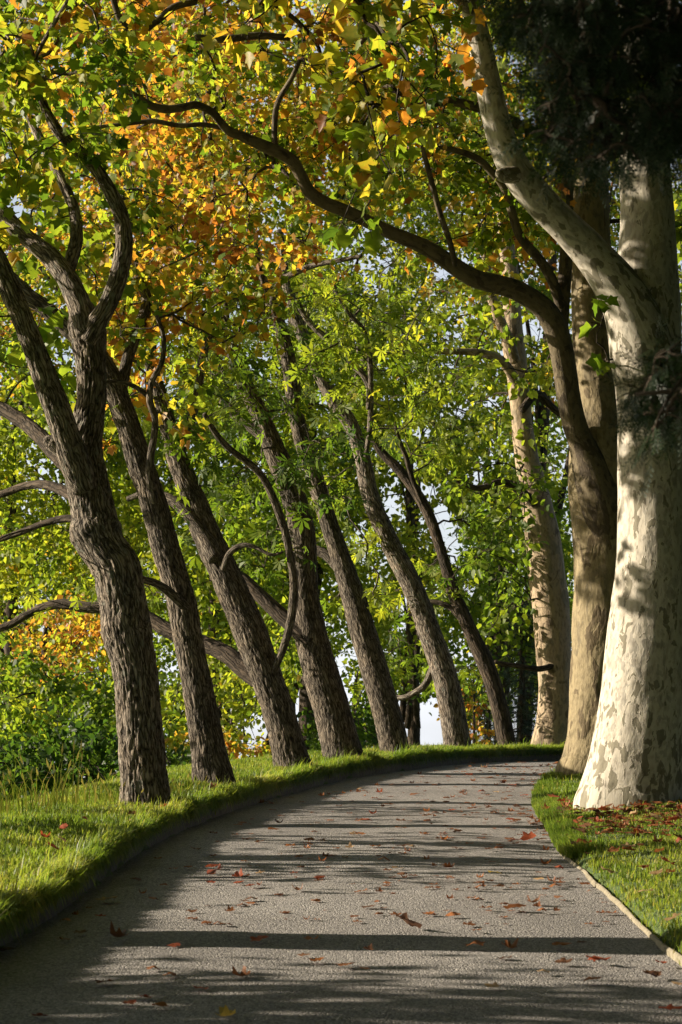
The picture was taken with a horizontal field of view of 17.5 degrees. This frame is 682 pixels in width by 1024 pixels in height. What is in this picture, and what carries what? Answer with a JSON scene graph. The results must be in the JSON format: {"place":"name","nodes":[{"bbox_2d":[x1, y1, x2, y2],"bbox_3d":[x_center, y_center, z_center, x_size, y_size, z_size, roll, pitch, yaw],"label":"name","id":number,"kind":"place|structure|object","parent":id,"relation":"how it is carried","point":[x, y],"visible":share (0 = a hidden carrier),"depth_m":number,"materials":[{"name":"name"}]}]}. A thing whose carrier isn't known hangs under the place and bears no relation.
{"place":"outdoors","nodes":[
{"label":"outdoors","id":0,"kind":"place"},
{"bbox_2d":[20,739,96,808],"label":"tall grass","id":1,"kind":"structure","parent":0,"point":[54,799],"depth_m":20.02,"materials":[{"name":"green plant"}]},
{"bbox_2d":[0,761,681,1023],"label":"path","id":2,"kind":"structure","parent":0,"point":[434,969],"depth_m":12.63,"materials":[{"name":"grey asphalt"}]},
{"bbox_2d":[31,1013,47,1015],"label":"fallen leaf","id":3,"kind":"object","parent":2,"relation":"on","point":[38,1014],"visible":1,"depth_m":9.57,"materials":[{"name":"brown plant"}]},
{"bbox_2d":[95,979,113,982],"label":"fallen leaf","id":4,"kind":"object","parent":2,"relation":"on","point":[99,981],"visible":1,"depth_m":10.54,"materials":[{"name":"brown plant"}]},
{"bbox_2d":[110,921,128,936],"bbox_3d":[-1.205,2.281,12.123,0.178,0.077,0.114,-11,-31,43],"label":"fallen leaf","id":5,"kind":"object","parent":2,"relation":"on","point":[118,933],"visible":1,"depth_m":12.11,"materials":[{"name":"brown plant"}]},
{"bbox_2d":[123,999,135,1003],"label":"fallen leaf","id":6,"kind":"object","parent":2,"relation":"on","point":[130,1002],"visible":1,"depth_m":9.92,"materials":[{"name":"red plant"}]},
{"bbox_2d":[138,994,153,997],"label":"fallen leaf","id":7,"kind":"object","parent":2,"relation":"on","point":[146,995],"visible":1,"depth_m":10.08,"materials":[{"name":"brown plant"}]},
{"bbox_2d":[152,1001,168,1006],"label":"fallen leaf","id":8,"kind":"object","parent":2,"relation":"on","point":[162,1003],"visible":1,"depth_m":9.82,"materials":[{"name":"brown plant"}]},
{"bbox_2d":[168,943,179,946],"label":"fallen leaf","id":9,"kind":"object","parent":2,"relation":"on","point":[174,944],"visible":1,"depth_m":11.85,"materials":[{"name":"red plant"}]},
{"bbox_2d":[205,863,218,866],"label":"fallen leaf","id":10,"kind":"object","parent":2,"relation":"on","point":[211,865],"visible":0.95,"depth_m":16.16,"materials":[{"name":"red plant"}]},
{"bbox_2d":[206,863,222,874],"bbox_3d":[-0.886,2.518,15.605,0.142,0.027,0.189,-31,7,-31],"label":"fallen leaf","id":11,"kind":"object","parent":2,"relation":"on","point":[210,871],"visible":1,"depth_m":15.63,"materials":[{"name":"red plant"}]},
{"bbox_2d":[215,1004,237,1015],"bbox_3d":[-0.490,2.148,9.581,0.091,0.058,0.092,-3,-7,26],"label":"fallen leaf","id":12,"kind":"object","parent":2,"relation":"on","point":[224,1011],"visible":1,"depth_m":9.56,"materials":[{"name":"yellow plant"}]},
{"bbox_2d":[225,905,234,910],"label":"fallen leaf","id":13,"kind":"object","parent":2,"relation":"on","point":[231,908],"visible":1,"depth_m":13.42,"materials":[{"name":"brown plant"}]},
{"bbox_2d":[232,869,242,876],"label":"fallen leaf","id":14,"kind":"object","parent":2,"relation":"on","point":[238,874],"visible":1,"depth_m":15.46,"materials":[{"name":"red plant"}]},
{"bbox_2d":[232,965,250,975],"bbox_3d":[-0.476,2.218,10.742,0.104,0.057,0.095,1,-6,-5],"label":"fallen leaf","id":15,"kind":"object","parent":2,"relation":"on","point":[243,972],"visible":1,"depth_m":10.73,"materials":[{"name":"brown plant"}]},
{"bbox_2d":[250,934,267,941],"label":"fallen leaf","id":16,"kind":"object","parent":2,"relation":"on","point":[259,937],"visible":1,"depth_m":12.06,"materials":[{"name":"brown plant"}]},
{"bbox_2d":[0,753,561,945],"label":"kerb","id":17,"kind":"structure","parent":2,"relation":"on","point":[363,773],"depth_m":23.69,"materials":[{"name":"grey concrete"}]},
{"bbox_2d":[309,957,323,961],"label":"fallen leaf","id":18,"kind":"object","parent":2,"relation":"on","point":[317,959],"visible":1,"depth_m":11.28,"materials":[{"name":"orange plant"}]},
{"bbox_2d":[338,962,354,965],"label":"fallen leaf","id":19,"kind":"object","parent":2,"relation":"on","point":[340,964],"visible":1,"depth_m":11.08,"materials":[{"name":"brown plant"}]},
{"bbox_2d":[362,943,372,949],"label":"fallen leaf","id":20,"kind":"object","parent":2,"relation":"on","point":[369,947],"visible":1,"depth_m":11.69,"materials":[{"name":"brown plant"}]},
{"bbox_2d":[72,760,681,924],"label":"leaf litter","id":21,"kind":"object","parent":2,"relation":"on","point":[613,816],"visible":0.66,"depth_m":18.86,"materials":[{"name":"brown plant"}]},
{"bbox_2d":[396,912,421,927],"bbox_3d":[0.375,2.315,12.614,0.228,0.043,0.161,12,-25,43],"label":"fallen leaf","id":22,"kind":"object","parent":2,"relation":"on","point":[407,920],"visible":1,"depth_m":12.58,"materials":[{"name":"brown plant"}]},
{"bbox_2d":[445,910,459,915],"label":"fallen leaf","id":23,"kind":"object","parent":2,"relation":"on","point":[452,913],"visible":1,"depth_m":13.19,"materials":[{"name":"orange plant"}]},
{"bbox_2d":[463,922,475,925],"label":"fallen leaf","id":24,"kind":"object","parent":2,"relation":"on","point":[469,923],"visible":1,"depth_m":12.77,"materials":[{"name":"brown plant"}]},
{"bbox_2d":[465,939,484,945],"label":"fallen leaf","id":25,"kind":"object","parent":2,"relation":"on","point":[475,941],"visible":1,"depth_m":11.77,"materials":[{"name":"brown plant"}]},
{"bbox_2d":[484,982,503,986],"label":"fallen leaf","id":26,"kind":"object","parent":2,"relation":"on","point":[494,984],"visible":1,"depth_m":10.42,"materials":[{"name":"plant"}]},
{"bbox_2d":[501,937,518,947],"bbox_3d":[0.888,2.286,11.783,0.109,0.056,0.096,-1,-6,9],"label":"fallen leaf","id":27,"kind":"object","parent":2,"relation":"on","point":[509,944],"visible":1,"depth_m":11.79,"materials":[{"name":"brown plant"}]},
{"bbox_2d":[503,903,525,908],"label":"fallen leaf","id":28,"kind":"object","parent":2,"relation":"on","point":[513,905],"visible":1,"depth_m":13.54,"materials":[{"name":"brown plant"}]},
{"bbox_2d":[520,831,535,840],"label":"fallen leaf","id":29,"kind":"object","parent":2,"relation":"on","point":[527,836],"visible":1,"depth_m":18.53,"materials":[{"name":"orange plant"}]},
{"bbox_2d":[527,894,540,902],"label":"fallen leaf","id":30,"kind":"object","parent":2,"relation":"on","point":[533,901],"visible":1,"depth_m":13.87,"materials":[{"name":"brown plant"}]},
{"bbox_2d":[541,858,551,863],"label":"fallen leaf","id":31,"kind":"object","parent":2,"relation":"on","point":[546,862],"visible":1,"depth_m":16.39,"materials":[{"name":"brown plant"}]},
{"bbox_2d":[552,942,570,944],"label":"fallen leaf","id":32,"kind":"object","parent":2,"relation":"on","point":[560,943],"visible":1,"depth_m":11.84,"materials":[{"name":"brown plant"}]},
{"bbox_2d":[555,957,572,962],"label":"fallen leaf","id":33,"kind":"object","parent":2,"relation":"on","point":[562,960],"visible":1,"depth_m":11.22,"materials":[{"name":"brown plant"}]},
{"bbox_2d":[584,977,601,980],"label":"fallen leaf","id":34,"kind":"object","parent":2,"relation":"on","point":[588,978],"visible":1,"depth_m":10.60,"materials":[{"name":"brown plant"}]},
{"bbox_2d":[588,956,601,961],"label":"fallen leaf","id":35,"kind":"object","parent":2,"relation":"on","point":[594,959],"visible":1,"depth_m":11.26,"materials":[{"name":"red plant"}]},
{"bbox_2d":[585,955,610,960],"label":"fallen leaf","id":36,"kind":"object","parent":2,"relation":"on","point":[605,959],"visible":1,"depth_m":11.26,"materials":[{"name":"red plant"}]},
{"bbox_2d":[642,969,662,976],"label":"fallen leaf","id":37,"kind":"object","parent":2,"relation":"on","point":[655,973],"visible":1,"depth_m":10.78,"materials":[{"name":"brown plant"}]},
{"bbox_2d":[659,1003,681,1009],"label":"fallen leaf","id":38,"kind":"object","parent":2,"relation":"on","point":[669,1007],"visible":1,"depth_m":9.74,"materials":[{"name":"red plant"}]},
{"bbox_2d":[0,736,681,954],"bbox_3d":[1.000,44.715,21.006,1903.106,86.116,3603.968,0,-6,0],"label":"ground","id":39,"kind":"structure","parent":0,"point":[636,913],"depth_m":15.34,"materials":[{"name":"green plant"}]},
{"bbox_2d":[0,755,50,814],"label":"tall grass","id":40,"kind":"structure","parent":39,"relation":"on","point":[8,795],"depth_m":19.15,"materials":[{"name":"green plant"}]},
{"bbox_2d":[41,831,50,837],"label":"fallen leaf","id":41,"kind":"object","parent":39,"relation":"on","point":[44,835],"visible":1,"depth_m":15.95,"materials":[{"name":"orange plant"}]},
{"bbox_2d":[0,588,110,753],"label":"shrub","id":42,"kind":"object","parent":39,"relation":"on","point":[67,642],"visible":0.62,"depth_m":41.77,"materials":[{"name":"yellow plant"}]},
{"bbox_2d":[48,842,65,851],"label":"fallen leaf","id":43,"kind":"object","parent":39,"relation":"on","point":[54,846],"visible":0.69,"depth_m":15.23,"materials":[{"name":"brown plant"}]},
{"bbox_2d":[60,823,67,828],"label":"fallen leaf","id":44,"kind":"object","parent":39,"relation":"on","point":[63,826],"visible":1,"depth_m":16.81,"materials":[{"name":"orange plant"}]},
{"bbox_2d":[0,0,173,806],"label":"leaning tree","id":45,"kind":"object","parent":39,"relation":"on","point":[71,446],"visible":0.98,"depth_m":20.52,"materials":[{"name":"green plant"}]},
{"bbox_2d":[0,618,186,780],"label":"shrub","id":46,"kind":"object","parent":39,"relation":"on","point":[19,716],"visible":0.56,"depth_m":34.91,"materials":[{"name":"green plant"}]},
{"bbox_2d":[0,254,201,749],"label":"woodland tree","id":47,"kind":"object","parent":39,"relation":"on","point":[20,559],"visible":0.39,"depth_m":48.66,"materials":[{"name":"green plant"}]},
{"bbox_2d":[58,767,143,804],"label":"tall grass","id":48,"kind":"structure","parent":39,"relation":"on","point":[109,797],"depth_m":20.19,"materials":[{"name":"green plant"}]},
{"bbox_2d":[0,700,232,802],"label":"shrub","id":49,"kind":"object","parent":39,"relation":"on","point":[100,754],"visible":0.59,"depth_m":30.39,"materials":[{"name":"green plant"}]},
{"bbox_2d":[0,0,303,784],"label":"leaning tree","id":50,"kind":"object","parent":39,"relation":"on","point":[210,757],"visible":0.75,"depth_m":24.04,"materials":[{"name":"brown plant"}]},
{"bbox_2d":[0,266,311,767],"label":"leaning tree","id":51,"kind":"object","parent":39,"relation":"on","point":[255,662],"visible":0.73,"depth_m":26.78,"materials":[{"name":"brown plant"}]},
{"bbox_2d":[0,12,346,562],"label":"woodland tree","id":52,"kind":"object","parent":39,"relation":"on","point":[176,97],"visible":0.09,"depth_m":53.42,"materials":[{"name":"green plant"}]},
{"bbox_2d":[169,772,206,794],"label":"tall grass","id":53,"kind":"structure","parent":39,"relation":"on","point":[178,788],"depth_m":21.56,"materials":[{"name":"green plant"}]},
{"bbox_2d":[76,379,348,733],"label":"woodland tree","id":54,"kind":"object","parent":39,"relation":"on","point":[218,627],"visible":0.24,"depth_m":47.08,"materials":[{"name":"green plant"}]},
{"bbox_2d":[164,716,271,768],"bbox_3d":[-2.043,4.771,36.864,2.019,2.820,3.117,1,-6,-7],"label":"shrub","id":55,"kind":"object","parent":39,"relation":"on","point":[181,734],"visible":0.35,"depth_m":36.17,"materials":[{"name":"green plant"}]},
{"bbox_2d":[158,595,331,758],"bbox_3d":[-2.090,4.646,41.097,3.883,6.488,8.036,0,-6,0],"label":"shrub","id":56,"kind":"object","parent":39,"relation":"on","point":[235,686],"visible":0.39,"depth_m":39.74,"materials":[{"name":"green plant"}]},
{"bbox_2d":[159,5,378,758],"bbox_3d":[-1.998,-3.625,31.164,5.656,14.719,5.335,0,-6,0],"label":"leaning tree","id":57,"kind":"object","parent":39,"relation":"on","point":[333,716],"visible":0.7,"depth_m":29.08,"materials":[{"name":"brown plant"}]},
{"bbox_2d":[0,0,547,711],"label":"woodland tree","id":58,"kind":"object","parent":39,"relation":"on","point":[294,46],"visible":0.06,"depth_m":69.98,"materials":[{"name":"green plant"}]},
{"bbox_2d":[2,401,573,781],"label":"woodland tree","id":59,"kind":"object","parent":39,"relation":"on","point":[166,642],"visible":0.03,"depth_m":62.74,"materials":[{"name":"green plant"}]},
{"bbox_2d":[171,212,460,751],"bbox_3d":[-0.359,-0.121,32.885,4.283,8.339,6.238,0,-6,0],"label":"leaning tree","id":60,"kind":"object","parent":39,"relation":"on","point":[356,609],"visible":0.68,"depth_m":31.75,"materials":[{"name":"green plant"}]},
{"bbox_2d":[141,170,499,750],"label":"woodland tree","id":61,"kind":"object","parent":39,"relation":"on","point":[414,282],"visible":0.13,"depth_m":56.22,"materials":[{"name":"green plant"}]},
{"bbox_2d":[296,654,420,751],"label":"shrub","id":62,"kind":"object","parent":39,"relation":"on","point":[366,730],"visible":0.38,"depth_m":41.02,"materials":[{"name":"green plant"}]},
{"bbox_2d":[61,0,681,775],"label":"plane tree","id":63,"kind":"object","parent":39,"relation":"on","point":[587,410],"visible":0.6,"depth_m":27.27,"materials":[{"name":"brown plant"}]},
{"bbox_2d":[261,229,491,746],"bbox_3d":[0.585,-0.162,35.271,3.659,8.813,4.517,0,-6,0],"label":"leaning tree","id":64,"kind":"object","parent":39,"relation":"on","point":[442,673],"visible":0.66,"depth_m":34.05,"materials":[{"name":"green plant"}]},
{"bbox_2d":[303,286,553,745],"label":"woodland tree","id":65,"kind":"object","parent":39,"relation":"on","point":[409,530],"visible":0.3,"depth_m":53.85,"materials":[{"name":"green plant"}]},
{"bbox_2d":[201,0,681,810],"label":"plane tree","id":66,"kind":"object","parent":39,"relation":"on","point":[635,752],"visible":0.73,"depth_m":21.26,"materials":[{"name":"beige plant"}]},
{"bbox_2d":[364,385,549,744],"bbox_3d":[1.925,1.032,37.526,3.133,7.033,3.903,0,-6,0],"label":"leaning tree","id":67,"kind":"object","parent":39,"relation":"on","point":[457,608],"visible":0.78,"depth_m":36.38,"materials":[{"name":"green plant"}]},
{"bbox_2d":[429,651,508,745],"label":"shrub","id":68,"kind":"object","parent":39,"relation":"on","point":[471,705],"visible":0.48,"depth_m":44.81,"materials":[{"name":"green plant"}]},
{"bbox_2d":[366,170,572,744],"bbox_3d":[2.400,-0.740,37.981,3.977,10.655,5.699,0,-6,0],"label":"plane tree","id":69,"kind":"object","parent":39,"relation":"on","point":[545,576],"visible":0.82,"depth_m":37.36,"materials":[{"name":"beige plant"}]},
{"bbox_2d":[470,636,509,745],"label":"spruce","id":70,"kind":"object","parent":39,"relation":"on","point":[488,722],"visible":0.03,"depth_m":50.74,"materials":[{"name":"green plant"}]},
{"bbox_2d":[416,402,573,739],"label":"woodland tree","id":71,"kind":"object","parent":39,"relation":"on","point":[482,594],"visible":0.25,"depth_m":50.39,"materials":[{"name":"green plant"}]},
{"bbox_2d":[478,595,538,744],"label":"spruce","id":72,"kind":"object","parent":39,"relation":"on","point":[521,719],"visible":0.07,"depth_m":46.78,"materials":[{"name":"green plant"}]},
{"bbox_2d":[391,68,681,743],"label":"woodland tree","id":73,"kind":"object","parent":39,"relation":"on","point":[542,411],"visible":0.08,"depth_m":59.77,"materials":[{"name":"green plant"}]},
{"bbox_2d":[530,764,599,858],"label":"grass","id":74,"kind":"structure","parent":39,"relation":"on","point":[560,839],"depth_m":19.73,"materials":[{"name":"green plant"}]},
{"bbox_2d":[466,0,681,499],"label":"dark conifer","id":75,"kind":"object","parent":39,"relation":"on","point":[583,54],"visible":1,"depth_m":7.40,"materials":[{"name":"green plant"}]},
{"bbox_2d":[541,772,681,965],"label":"grass","id":76,"kind":"structure","parent":39,"relation":"on","point":[667,879],"depth_m":15.88,"materials":[{"name":"green plant"}]},
{"bbox_2d":[579,823,590,826],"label":"fallen leaf","id":77,"kind":"object","parent":76,"relation":"on","point":[586,824],"visible":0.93,"depth_m":18.52,"materials":[{"name":"orange plant"}]},
{"bbox_2d":[601,866,614,872],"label":"fallen leaf","id":78,"kind":"object","parent":76,"relation":"on","point":[609,871],"visible":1,"depth_m":15.05,"materials":[{"name":"brown plant"}]},
{"bbox_2d":[606,846,619,851],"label":"fallen leaf","id":79,"kind":"object","parent":76,"relation":"on","point":[612,848],"visible":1,"depth_m":16.24,"materials":[{"name":"brown plant"}]},
{"bbox_2d":[620,842,634,846],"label":"fallen leaf","id":80,"kind":"object","parent":76,"relation":"on","point":[627,844],"visible":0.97,"depth_m":16.38,"materials":[{"name":"brown plant"}]},
{"bbox_2d":[624,846,635,850],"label":"fallen leaf","id":81,"kind":"object","parent":76,"relation":"on","point":[628,848],"visible":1,"depth_m":16.24,"materials":[{"name":"brown plant"}]},
{"bbox_2d":[648,868,662,874],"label":"fallen leaf","id":82,"kind":"object","parent":76,"relation":"on","point":[656,872],"visible":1,"depth_m":14.65,"materials":[{"name":"plant"}]},
{"bbox_2d":[650,813,660,819],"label":"fallen leaf","id":83,"kind":"object","parent":76,"relation":"on","point":[657,817],"visible":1,"depth_m":18.71,"materials":[{"name":"beige plant"}]},
{"bbox_2d":[652,834,662,841],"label":"fallen leaf","id":84,"kind":"object","parent":76,"relation":"on","point":[656,839],"visible":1,"depth_m":16.62,"materials":[{"name":"brown plant"}]},
{"bbox_2d":[660,855,674,864],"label":"fallen leaf","id":85,"kind":"object","parent":76,"relation":"on","point":[665,859],"visible":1,"depth_m":15.26,"materials":[{"name":"brown plant"}]},
{"bbox_2d":[664,913,680,920],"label":"fallen leaf","id":86,"kind":"object","parent":76,"relation":"on","point":[673,916],"visible":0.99,"depth_m":12.38,"materials":[{"name":"plant"}]},
{"bbox_2d":[669,816,679,820],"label":"fallen leaf","id":87,"kind":"object","parent":76,"relation":"on","point":[674,818],"visible":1,"depth_m":18.56,"materials":[{"name":"brown plant"}]},
{"bbox_2d":[561,855,681,966],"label":"kerb","id":88,"kind":"structure","parent":39,"relation":"on","point":[665,949],"depth_m":13.13,"materials":[{"name":"concrete"}]},
{"bbox_2d":[675,210,681,305],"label":"woodland tree","id":89,"kind":"object","parent":39,"relation":"on","point":[680,274],"visible":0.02,"depth_m":49.06,"materials":[{"name":"green plant"}]},
{"bbox_2d":[0,0,681,776],"label":"sky","id":90,"kind":"structure","parent":0,"point":[430,731],"materials":[{"name":"white"}]}
]}

